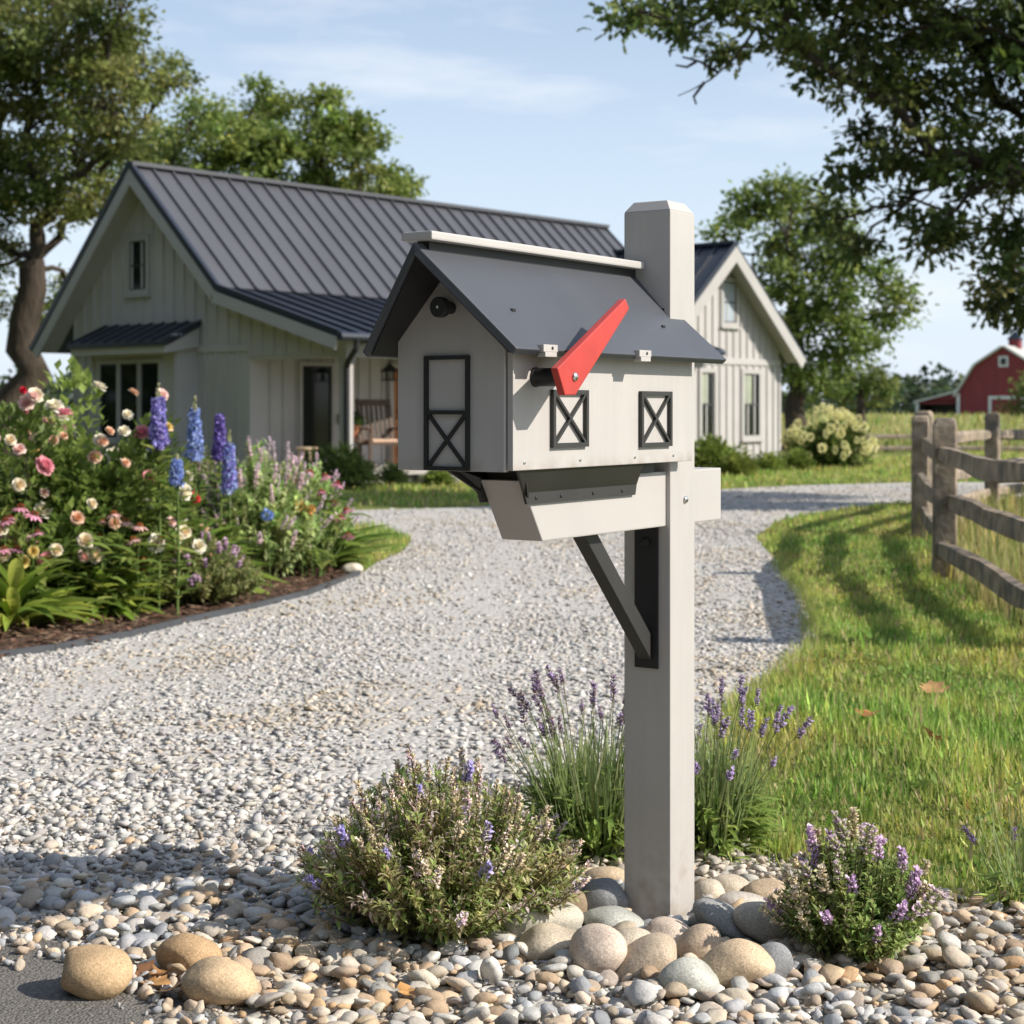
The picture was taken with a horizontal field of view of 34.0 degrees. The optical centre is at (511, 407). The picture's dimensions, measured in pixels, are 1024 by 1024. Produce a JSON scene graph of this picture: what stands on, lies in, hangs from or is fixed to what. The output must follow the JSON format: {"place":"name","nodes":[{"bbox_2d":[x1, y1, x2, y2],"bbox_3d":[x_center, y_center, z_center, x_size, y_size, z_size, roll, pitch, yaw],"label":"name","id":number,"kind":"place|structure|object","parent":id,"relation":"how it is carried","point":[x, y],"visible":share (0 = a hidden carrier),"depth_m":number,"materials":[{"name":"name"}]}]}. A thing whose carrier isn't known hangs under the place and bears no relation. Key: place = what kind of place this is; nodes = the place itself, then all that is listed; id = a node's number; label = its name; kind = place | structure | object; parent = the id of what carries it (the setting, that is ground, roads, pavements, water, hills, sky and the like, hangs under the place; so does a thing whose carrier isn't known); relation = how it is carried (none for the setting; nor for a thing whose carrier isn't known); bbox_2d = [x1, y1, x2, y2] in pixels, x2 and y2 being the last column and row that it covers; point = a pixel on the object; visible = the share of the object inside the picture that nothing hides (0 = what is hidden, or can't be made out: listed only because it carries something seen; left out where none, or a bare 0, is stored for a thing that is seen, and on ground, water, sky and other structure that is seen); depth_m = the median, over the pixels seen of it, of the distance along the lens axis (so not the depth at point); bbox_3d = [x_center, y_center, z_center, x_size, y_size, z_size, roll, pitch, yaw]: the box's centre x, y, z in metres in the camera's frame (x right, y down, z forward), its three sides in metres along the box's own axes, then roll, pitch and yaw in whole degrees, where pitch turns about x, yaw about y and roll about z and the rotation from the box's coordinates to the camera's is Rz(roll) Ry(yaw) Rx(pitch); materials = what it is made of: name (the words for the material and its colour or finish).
{"place":"outdoors","nodes":[
{"label":"outdoors","id":0,"kind":"place"},
{"bbox_2d":[0,933,217,1023],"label":"asphalt road","id":1,"kind":"structure","parent":0,"point":[32,992],"depth_m":3.46,"materials":[{"name":"asphalt"}]},
{"bbox_2d":[60,944,132,999],"bbox_3d":[-0.873,1.189,3.524,0.156,0.112,0.134,0,0,0],"label":"rock","id":2,"kind":"object","parent":1,"relation":"on","point":[95,972],"visible":0.99,"depth_m":3.48,"materials":[{"name":"stone"}]},
{"bbox_2d":[0,563,347,658],"bbox_3d":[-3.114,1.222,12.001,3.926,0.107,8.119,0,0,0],"label":"mulch","id":3,"kind":"object","parent":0,"point":[134,623],"visible":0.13,"depth_m":9.60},
{"bbox_2d":[0,503,79,623],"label":"coneflower","id":4,"kind":"object","parent":3,"relation":"on","point":[23,545],"visible":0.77,"depth_m":9.58,"materials":[{"name":"green plant"}]},
{"bbox_2d":[0,552,114,631],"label":"broad leaf plant","id":5,"kind":"object","parent":3,"relation":"on","point":[18,584],"visible":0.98,"depth_m":9.37,"materials":[{"name":"plant"}]},
{"bbox_2d":[0,386,126,610],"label":"rose bush","id":6,"kind":"object","parent":3,"relation":"on","point":[25,409],"visible":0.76,"depth_m":9.94,"materials":[{"name":"green plant"}]},
{"bbox_2d":[1,494,146,599],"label":"rose bush","id":7,"kind":"object","parent":3,"relation":"on","point":[49,584],"visible":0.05,"depth_m":10.08,"materials":[{"name":"green plant"}]},
{"bbox_2d":[34,562,171,623],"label":"broad leaf plant","id":8,"kind":"object","parent":3,"relation":"on","point":[125,606],"visible":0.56,"depth_m":9.86,"materials":[{"name":"plant"}]},
{"bbox_2d":[0,355,208,612],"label":"rose bush","id":9,"kind":"object","parent":3,"relation":"on","point":[122,467],"visible":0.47,"depth_m":10.23,"materials":[{"name":"green plant"}]},
{"bbox_2d":[54,510,201,617],"bbox_3d":[-2.250,0.930,9.961,0.648,0.659,0.889,0,0,43],"label":"coneflower","id":10,"kind":"object","parent":3,"relation":"on","point":[122,558],"visible":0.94,"depth_m":9.85,"materials":[{"name":"green plant"}]},
{"bbox_2d":[130,383,179,609],"bbox_3d":[-2.148,0.549,10.199,0.311,1.402,0.378,0,0,-33],"label":"delphinium","id":11,"kind":"object","parent":3,"relation":"on","point":[158,430],"visible":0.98,"depth_m":10.18,"materials":[{"name":"purple plant"}]},
{"bbox_2d":[97,427,214,605],"bbox_3d":[-2.304,0.723,10.680,0.849,1.221,0.844,0,0,-42],"label":"rose bush","id":12,"kind":"object","parent":3,"relation":"on","point":[188,532],"visible":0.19,"depth_m":10.57,"materials":[{"name":"green plant"}]},
{"bbox_2d":[150,454,201,614],"bbox_3d":[-2.011,0.762,9.999,0.352,0.977,0.358,0,0,0],"label":"delphinium","id":13,"kind":"object","parent":3,"relation":"on","point":[177,478],"visible":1,"depth_m":9.98,"materials":[{"name":"green plant"}]},
{"bbox_2d":[0,570,360,656],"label":"garden edging","id":14,"kind":"object","parent":3,"relation":"on","point":[137,631],"visible":0.85,"depth_m":9.50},
{"bbox_2d":[180,396,212,533],"bbox_3d":[-2.156,0.583,11.391,0.352,1.335,0.319,0,0,26],"label":"delphinium","id":15,"kind":"object","parent":3,"relation":"on","point":[194,435],"visible":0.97,"depth_m":11.38,"materials":[{"name":"blue plant"}]},
{"bbox_2d":[132,531,264,605],"bbox_3d":[-2.000,1.016,10.617,0.905,0.472,0.887,0,0,0],"label":"thyme mound","id":16,"kind":"object","parent":3,"relation":"on","point":[218,573],"visible":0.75,"depth_m":10.43,"materials":[{"name":"green plant"}]},
{"bbox_2d":[172,445,238,534],"bbox_3d":[-2.224,0.761,12.359,0.929,0.981,0.914,0,0,0],"label":"catmint","id":17,"kind":"object","parent":3,"relation":"on","point":[202,467],"visible":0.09,"depth_m":12.27,"materials":[{"name":"green plant"}]},
{"bbox_2d":[197,413,238,540],"bbox_3d":[-2.041,0.643,11.609,0.355,1.215,0.319,0,0,0],"label":"delphinium","id":18,"kind":"object","parent":3,"relation":"on","point":[219,439],"visible":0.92,"depth_m":11.58,"materials":[{"name":"blue plant"}]},
{"bbox_2d":[150,515,289,603],"bbox_3d":[-2.200,0.984,11.145,1.450,0.658,1.482,0,0,0],"label":"broad leaf plant","id":19,"kind":"object","parent":3,"relation":"on","point":[255,563],"visible":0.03,"depth_m":11.14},
{"bbox_2d":[211,430,253,558],"bbox_3d":[-1.876,0.697,11.202,0.316,1.106,0.348,0,0,0],"label":"delphinium","id":20,"kind":"object","parent":3,"relation":"on","point":[229,483],"visible":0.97,"depth_m":11.18,"materials":[{"name":"blue plant"}]},
{"bbox_2d":[260,508,273,591],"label":"garden flower","id":21,"kind":"object","parent":3,"relation":"on","point":[269,517],"visible":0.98,"depth_m":11.20,"materials":[{"name":"blue plant"}]},
{"bbox_2d":[198,436,336,579],"bbox_3d":[-1.795,0.726,12.092,1.052,1.052,1.148,0,0,0],"label":"catmint","id":22,"kind":"object","parent":3,"relation":"on","point":[289,536],"visible":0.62,"depth_m":11.89,"materials":[{"name":"green plant"}]},
{"bbox_2d":[274,452,362,570],"bbox_3d":[-1.586,0.793,12.772,0.880,0.917,0.880,0,0,15],"label":"catmint","id":23,"kind":"object","parent":3,"relation":"on","point":[328,489],"visible":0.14,"depth_m":12.72,"materials":[{"name":"green plant"}]},
{"bbox_2d":[282,469,373,576],"bbox_3d":[-1.467,0.848,12.256,0.855,0.810,0.696,0,0,-33],"label":"flowering plant","id":24,"kind":"object","parent":3,"relation":"on","point":[317,558],"visible":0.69,"depth_m":12.29,"materials":[{"name":"green plant"}]},
{"bbox_2d":[342,563,362,573],"bbox_3d":[-1.189,1.203,12.503,0.159,0.093,0.122,0,0,0],"label":"rock","id":25,"kind":"object","parent":3,"relation":"on","point":[348,568],"visible":0.81,"depth_m":12.45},
{"bbox_2d":[321,503,412,567],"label":"clump","id":26,"kind":"object","parent":3,"relation":"on","point":[350,551],"visible":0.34,"depth_m":12.83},
{"bbox_2d":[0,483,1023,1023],"bbox_3d":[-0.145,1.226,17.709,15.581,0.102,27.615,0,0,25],"label":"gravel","id":27,"kind":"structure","parent":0,"point":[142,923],"depth_m":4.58,"materials":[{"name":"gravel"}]},
{"bbox_2d":[155,932,221,976],"bbox_3d":[-0.706,1.194,3.671,0.139,0.089,0.116,0,0,37],"label":"rock","id":28,"kind":"object","parent":27,"relation":"on","point":[187,950],"visible":0.73,"depth_m":3.63,"materials":[{"name":"stone"}]},
{"bbox_2d":[180,956,257,1004],"bbox_3d":[-0.606,1.187,3.476,0.159,0.096,0.122,0,0,0],"label":"rock","id":29,"kind":"object","parent":27,"relation":"on","point":[217,980],"visible":1,"depth_m":3.43,"materials":[{"name":"stone"}]},
{"bbox_2d":[397,981,414,994],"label":"fallen leaf","id":30,"kind":"object","parent":27,"relation":"on","point":[404,988],"visible":1,"depth_m":3.48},
{"bbox_2d":[293,744,593,946],"bbox_3d":[-0.164,1.031,4.004,0.723,0.444,0.776,0,0,0],"label":"thyme bush","id":31,"kind":"object","parent":27,"relation":"on","point":[429,863],"visible":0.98,"depth_m":3.87,"materials":[{"name":"green plant"}]},
{"bbox_2d":[757,807,948,962],"bbox_3d":[0.779,1.078,3.787,0.413,0.348,0.383,0,0,18],"label":"thyme bush","id":32,"kind":"object","parent":27,"relation":"on","point":[855,904],"visible":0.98,"depth_m":3.72,"materials":[{"name":"green plant"}]},
{"bbox_2d":[0,482,1023,1023],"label":"gravel driveway","id":33,"kind":"structure","parent":0,"point":[488,590],"depth_m":7.88,"materials":[{"name":"gravel"}]},
{"bbox_2d":[132,959,154,978],"bbox_3d":[-0.801,1.208,3.601,0.066,0.024,0.069,0,0,0],"label":"pebble","id":34,"kind":"object","parent":33,"relation":"on","point":[144,967],"visible":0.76,"depth_m":3.62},
{"bbox_2d":[140,974,170,984],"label":"fallen leaf","id":35,"kind":"object","parent":33,"relation":"on","point":[162,980],"visible":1,"depth_m":3.54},
{"bbox_2d":[500,899,583,937],"bbox_3d":[0.066,1.206,3.942,0.204,0.097,0.143,0,0,-21],"label":"cobblestone","id":36,"kind":"object","parent":33,"relation":"on","point":[570,915],"visible":0.45,"depth_m":3.88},
{"bbox_2d":[363,200,725,918],"bbox_3d":[0.150,0.474,3.825,0.438,1.952,1.179,0,0,33],"label":"mailbox","id":37,"kind":"object","parent":33,"relation":"on","point":[545,394],"visible":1,"depth_m":3.75,"materials":[{"name":"wood"}]},
{"bbox_2d":[398,282,507,471],"bbox_3d":[-0.139,-0.086,3.457,0.271,0.435,0.065,0,0,33],"label":"door","id":38,"kind":"structure","parent":37,"relation":"in","point":[453,373],"depth_m":3.46,"materials":[{"name":"wood"}]},
{"bbox_2d":[518,923,575,961],"bbox_3d":[0.094,1.217,3.798,0.167,0.086,0.140,0,0,0],"label":"cobblestone","id":39,"kind":"object","parent":33,"relation":"on","point":[543,941],"visible":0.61,"depth_m":3.75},
{"bbox_2d":[491,665,623,864],"bbox_3d":[0.212,1.000,4.698,0.544,0.555,0.573,0,0,0],"label":"lavender","id":40,"kind":"object","parent":33,"relation":"on","point":[583,794],"visible":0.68,"depth_m":4.58,"materials":[{"name":"green plant"}]},
{"bbox_2d":[562,889,587,912],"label":"cobblestone","id":41,"kind":"object","parent":33,"relation":"on","point":[582,905],"visible":0.25,"depth_m":4.05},
{"bbox_2d":[569,923,626,972],"bbox_3d":[0.190,1.198,3.692,0.128,0.118,0.126,0,0,0],"label":"cobblestone","id":42,"kind":"object","parent":33,"relation":"on","point":[597,947],"visible":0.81,"depth_m":3.65,"materials":[{"name":"stone"}]},
{"bbox_2d":[583,866,623,881],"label":"cobblestone","id":43,"kind":"object","parent":33,"relation":"on","point":[614,873],"visible":0.37,"depth_m":4.33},
{"bbox_2d":[581,878,629,909],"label":"cobblestone","id":44,"kind":"object","parent":33,"relation":"on","point":[605,892],"visible":0.63,"depth_m":4.07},
{"bbox_2d":[583,905,643,927],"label":"cobblestone","id":45,"kind":"object","parent":33,"relation":"on","point":[611,915],"visible":0.53,"depth_m":3.94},
{"bbox_2d":[619,927,649,945],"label":"cobblestone","id":46,"kind":"object","parent":33,"relation":"on","point":[631,935],"visible":0.3,"depth_m":3.82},
{"bbox_2d":[616,932,676,980],"bbox_3d":[0.288,1.215,3.677,0.146,0.114,0.152,0,0,0],"label":"cobblestone","id":47,"kind":"object","parent":33,"relation":"on","point":[657,951],"visible":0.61,"depth_m":3.63,"materials":[{"name":"stone"}]},
{"bbox_2d":[646,916,688,942],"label":"cobblestone","id":48,"kind":"object","parent":33,"relation":"on","point":[674,928],"visible":0.41,"depth_m":3.84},
{"bbox_2d":[657,956,719,999],"bbox_3d":[0.374,1.212,3.555,0.132,0.090,0.124,0,0,0],"label":"cobblestone","id":49,"kind":"object","parent":33,"relation":"on","point":[697,974],"visible":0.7,"depth_m":3.52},
{"bbox_2d":[676,923,722,959],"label":"cobblestone","id":50,"kind":"object","parent":33,"relation":"on","point":[699,941],"visible":0.56,"depth_m":3.73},
{"bbox_2d":[694,879,724,901],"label":"cobblestone","id":51,"kind":"object","parent":33,"relation":"on","point":[714,888],"visible":0.55,"depth_m":4.17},
{"bbox_2d":[693,897,752,939],"bbox_3d":[0.500,1.216,3.948,0.149,0.117,0.133,0,0,0],"label":"cobblestone","id":52,"kind":"object","parent":33,"relation":"on","point":[717,914],"visible":0.59,"depth_m":3.90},
{"bbox_2d":[712,874,748,892],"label":"cobblestone","id":53,"kind":"object","parent":33,"relation":"on","point":[731,882],"visible":0.48,"depth_m":4.19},
{"bbox_2d":[702,938,774,988],"bbox_3d":[0.485,1.203,3.614,0.160,0.119,0.132,0,0,0],"label":"cobblestone","id":54,"kind":"object","parent":33,"relation":"on","point":[728,960],"visible":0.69,"depth_m":3.56,"materials":[{"name":"stone"}]},
{"bbox_2d":[718,891,767,904],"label":"cobblestone","id":55,"kind":"object","parent":33,"relation":"on","point":[730,898],"visible":0.24,"depth_m":4.10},
{"bbox_2d":[694,674,813,863],"bbox_3d":[0.565,1.011,4.690,0.436,0.506,0.470,0,0,-38],"label":"lavender","id":56,"kind":"object","parent":33,"relation":"on","point":[726,810],"visible":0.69,"depth_m":4.61,"materials":[{"name":"green plant"}]},
{"bbox_2d":[733,901,796,943],"bbox_3d":[0.592,1.214,3.913,0.153,0.118,0.118,0,0,0],"label":"cobblestone","id":57,"kind":"object","parent":33,"relation":"on","point":[750,921],"visible":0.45,"depth_m":3.87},
{"bbox_2d":[743,878,787,900],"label":"cobblestone","id":58,"kind":"object","parent":33,"relation":"on","point":[763,887],"visible":0.45,"depth_m":4.16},
{"bbox_2d":[761,942,793,977],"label":"cobblestone","id":59,"kind":"object","parent":33,"relation":"on","point":[780,954],"visible":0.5,"depth_m":3.60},
{"bbox_2d":[961,749,1023,914],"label":"lavender","id":60,"kind":"object","parent":33,"relation":"on","point":[1017,885],"visible":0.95,"depth_m":4.14,"materials":[{"name":"green plant"}]},
{"bbox_2d":[0,448,1023,901],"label":"lawn","id":61,"kind":"structure","parent":0,"point":[798,522],"depth_m":8.29,"materials":[{"name":"plant"}]},
{"bbox_2d":[0,0,215,456],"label":"oak tree","id":62,"kind":"object","parent":61,"relation":"on","point":[91,66],"visible":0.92,"depth_m":41.88,"materials":[{"name":"green plant"}]},
{"bbox_2d":[98,87,262,198],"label":"broadleaf tree","id":63,"kind":"object","parent":61,"relation":"on","point":[212,157],"visible":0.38,"depth_m":51.43,"materials":[{"name":"green plant"}]},
{"bbox_2d":[215,71,312,183],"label":"broadleaf tree","id":64,"kind":"object","parent":61,"relation":"on","point":[274,153],"visible":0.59,"depth_m":53.24,"materials":[{"name":"green plant"}]},
{"bbox_2d":[283,81,367,190],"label":"broadleaf tree","id":65,"kind":"object","parent":61,"relation":"on","point":[323,129],"visible":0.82,"depth_m":53.53,"materials":[{"name":"green plant"}]},
{"bbox_2d":[304,440,383,490],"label":"porch shrub","id":66,"kind":"object","parent":61,"relation":"on","point":[352,468],"visible":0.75,"depth_m":25.09,"materials":[{"name":"green plant"}]},
{"bbox_2d":[327,106,429,198],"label":"broadleaf tree","id":67,"kind":"object","parent":61,"relation":"on","point":[397,183],"visible":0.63,"depth_m":53.36,"materials":[{"name":"green plant"}]},
{"bbox_2d":[375,460,414,487],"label":"porch shrub","id":68,"kind":"object","parent":61,"relation":"on","point":[393,474],"visible":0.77,"depth_m":26.10,"materials":[{"name":"green plant"}]},
{"bbox_2d":[28,161,805,484],"bbox_3d":[-0.660,-1.540,34.628,8.580,5.580,16.486,0,0,41],"label":"farmhouse","id":69,"kind":"object","parent":61,"relation":"on","point":[250,307],"visible":0.51,"depth_m":30.02,"materials":[{"name":"paint"}]},
{"bbox_2d":[97,360,118,443],"bbox_3d":[-7.194,-0.105,29.862,0.700,1.490,0.090,0,0,41],"label":"window","id":70,"kind":"structure","parent":69,"relation":"in","point":[107,370],"depth_m":29.89,"materials":[{"name":"glass"}]},
{"bbox_2d":[117,359,138,443],"bbox_3d":[-6.741,-0.105,29.469,0.700,1.490,0.090,0,0,41],"label":"window","id":71,"kind":"structure","parent":69,"relation":"in","point":[128,373],"depth_m":29.52,"materials":[{"name":"glass"}]},
{"bbox_2d":[123,234,150,297],"bbox_3d":[-6.708,-2.530,30.010,0.720,1.100,0.090,0,0,41],"label":"window","id":72,"kind":"structure","parent":69,"relation":"in","point":[137,291],"depth_m":30.02,"materials":[{"name":"paint"}]},
{"bbox_2d":[138,358,162,439],"bbox_3d":[-6.288,-0.105,29.075,0.700,1.490,0.090,0,0,41],"label":"window","id":73,"kind":"structure","parent":69,"relation":"in","point":[150,371],"depth_m":29.14,"materials":[{"name":"glass"}]},
{"bbox_2d":[298,362,334,461],"bbox_3d":[-3.383,0.105,29.101,0.090,1.790,0.870,0,0,41],"label":"door","id":74,"kind":"structure","parent":69,"relation":"in","point":[316,380],"depth_m":29.12,"materials":[{"name":"paint"}]},
{"bbox_2d":[353,441,361,456],"bbox_3d":[-2.724,0.796,28.282,0.400,0.472,0.390,0,0,0],"label":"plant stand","id":75,"kind":"object","parent":69,"relation":"on","point":[357,442],"visible":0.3,"depth_m":28.23,"materials":[{"name":"brown wood"}]},
{"bbox_2d":[334,408,368,440],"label":"potted plant","id":76,"kind":"object","parent":75,"relation":"on","point":[356,419],"visible":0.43,"depth_m":28.20,"materials":[{"name":"green plant"}]},
{"bbox_2d":[355,399,397,464],"bbox_3d":[-2.230,0.438,28.442,0.670,1.188,1.042,0,0,-25],"label":"rocking chair","id":77,"kind":"object","parent":69,"relation":"on","point":[370,440],"visible":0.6,"depth_m":28.68,"materials":[{"name":"brown wood"}]},
{"bbox_2d":[380,359,397,380],"bbox_3d":[-2.133,-0.750,29.266,0.340,0.560,0.340,0,0,0],"label":"hanging lantern","id":78,"kind":"object","parent":69,"relation":"hanging from","point":[389,368],"visible":0.91,"depth_m":29.20,"materials":[{"name":"paint"}]},
{"bbox_2d":[394,368,397,463],"bbox_3d":[-1.826,0.155,30.854,0.140,1.750,1.000,0,0,41],"label":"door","id":79,"kind":"structure","parent":69,"relation":"in","point":[395,382],"depth_m":30.54,"materials":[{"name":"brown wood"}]},
{"bbox_2d":[697,368,717,442],"bbox_3d":[4.302,-0.050,36.715,0.090,1.640,0.745,0,0,41],"label":"window","id":80,"kind":"structure","parent":69,"relation":"in","point":[712,373],"depth_m":36.77,"materials":[{"name":"paint"}]},
{"bbox_2d":[719,277,740,328],"bbox_3d":[4.867,-2.330,37.361,0.085,1.140,0.762,0,0,41],"label":"window","id":81,"kind":"structure","parent":69,"relation":"in","point":[730,324],"depth_m":37.39,"materials":[{"name":"glass"}]},
{"bbox_2d":[740,369,763,441],"bbox_3d":[5.443,-0.050,38.028,0.090,1.640,0.876,0,0,41],"label":"window","id":82,"kind":"structure","parent":69,"relation":"in","point":[751,437],"depth_m":38.06,"materials":[{"name":"paint"}]},
{"bbox_2d":[418,470,459,486],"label":"porch shrub","id":83,"kind":"object","parent":61,"relation":"on","point":[430,477],"visible":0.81,"depth_m":26.39,"materials":[{"name":"green plant"}]},
{"bbox_2d":[694,432,753,472],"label":"shrub","id":84,"kind":"object","parent":61,"relation":"on","point":[713,451],"visible":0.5,"depth_m":31.45,"materials":[{"name":"green plant"}]},
{"bbox_2d":[717,449,760,476],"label":"shrub","id":85,"kind":"object","parent":61,"relation":"on","point":[736,463],"visible":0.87,"depth_m":30.19,"materials":[{"name":"green plant"}]},
{"bbox_2d":[752,450,790,472],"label":"shrub","id":86,"kind":"object","parent":61,"relation":"on","point":[770,460],"visible":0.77,"depth_m":31.96,"materials":[{"name":"green plant"}]},
{"bbox_2d":[782,447,816,469],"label":"shrub","id":87,"kind":"object","parent":61,"relation":"on","point":[799,457],"visible":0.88,"depth_m":33.46,"materials":[{"name":"green plant"}]},
{"bbox_2d":[576,0,1023,336],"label":"oak tree","id":88,"kind":"object","parent":61,"relation":"on","point":[941,28],"visible":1,"depth_m":20.04,"materials":[{"name":"green plant"}]},
{"bbox_2d":[779,403,878,468],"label":"hydrangea","id":89,"kind":"object","parent":61,"relation":"on","point":[835,442],"visible":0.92,"depth_m":34.26,"materials":[{"name":"beige plant"}]},
{"bbox_2d":[694,555,1023,914],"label":"edge grass","id":90,"kind":"structure","parent":61,"relation":"on","point":[808,597],"depth_m":7.71,"materials":[{"name":"plant"}]},
{"bbox_2d":[919,680,951,692],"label":"fallen leaf","id":91,"kind":"object","parent":61,"relation":"on","point":[935,685],"visible":0.86,"depth_m":7.04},
{"bbox_2d":[911,415,1023,609],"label":"split rail fence","id":92,"kind":"object","parent":61,"relation":"on","point":[947,457],"visible":0.98,"depth_m":11.89,"materials":[{"name":"brown wood"}]},
{"bbox_2d":[914,411,1023,512],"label":"split rail fence","id":93,"kind":"object","parent":61,"relation":"on","point":[991,434],"visible":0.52,"depth_m":20.30,"materials":[{"name":"brown wood"}]},
{"bbox_2d":[0,0,1023,407],"label":"sky","id":94,"kind":"structure","parent":0,"point":[504,105],"materials":[{"name":"blue"}]},
{"bbox_2d":[37,410,1022,452],"bbox_3d":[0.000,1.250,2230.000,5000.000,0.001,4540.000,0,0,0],"label":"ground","id":95,"kind":"structure","parent":0,"point":[59,420],"depth_m":100.89,"materials":[{"name":"green plant"}]},
{"bbox_2d":[0,361,964,414],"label":"woods","id":96,"kind":"object","parent":95,"relation":"on","point":[912,391],"visible":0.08,"depth_m":316.77,"materials":[{"name":"green plant"}]},
{"bbox_2d":[694,162,939,449],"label":"broadleaf tree","id":97,"kind":"object","parent":95,"relation":"on","point":[799,313],"visible":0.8,"depth_m":49.12,"materials":[{"name":"green plant"}]},
{"bbox_2d":[812,354,906,424],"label":"field tree","id":98,"kind":"object","parent":95,"relation":"on","point":[871,383],"visible":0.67,"depth_m":75.11,"materials":[{"name":"green plant"}]},
{"bbox_2d":[781,410,1023,629],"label":"meadow grass","id":99,"kind":"structure","parent":95,"relation":"on","point":[891,423],"depth_m":16.43,"materials":[{"name":"plant"}]},
{"bbox_2d":[812,430,1023,451],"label":"field fence","id":100,"kind":"object","parent":95,"relation":"on","point":[895,436],"visible":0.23,"depth_m":46.17,"materials":[{"name":"brown wood"}]},
{"bbox_2d":[995,370,1023,417],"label":"field tree","id":101,"kind":"object","parent":95,"relation":"on","point":[1018,395],"visible":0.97,"depth_m":120.38,"materials":[{"name":"green plant"}]},
{"bbox_2d":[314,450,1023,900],"bbox_3d":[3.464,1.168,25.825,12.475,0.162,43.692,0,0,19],"label":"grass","id":102,"kind":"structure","parent":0,"point":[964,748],"depth_m":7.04,"materials":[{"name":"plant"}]},
{"bbox_2d":[913,330,1023,416],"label":"barn","id":103,"kind":"structure","parent":0,"point":[984,384],"depth_m":156.63,"materials":[{"name":"wood"}]},
{"bbox_2d":[992,399,1021,416],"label":"door","id":104,"kind":"structure","parent":103,"relation":"in","point":[994,401],"depth_m":155.64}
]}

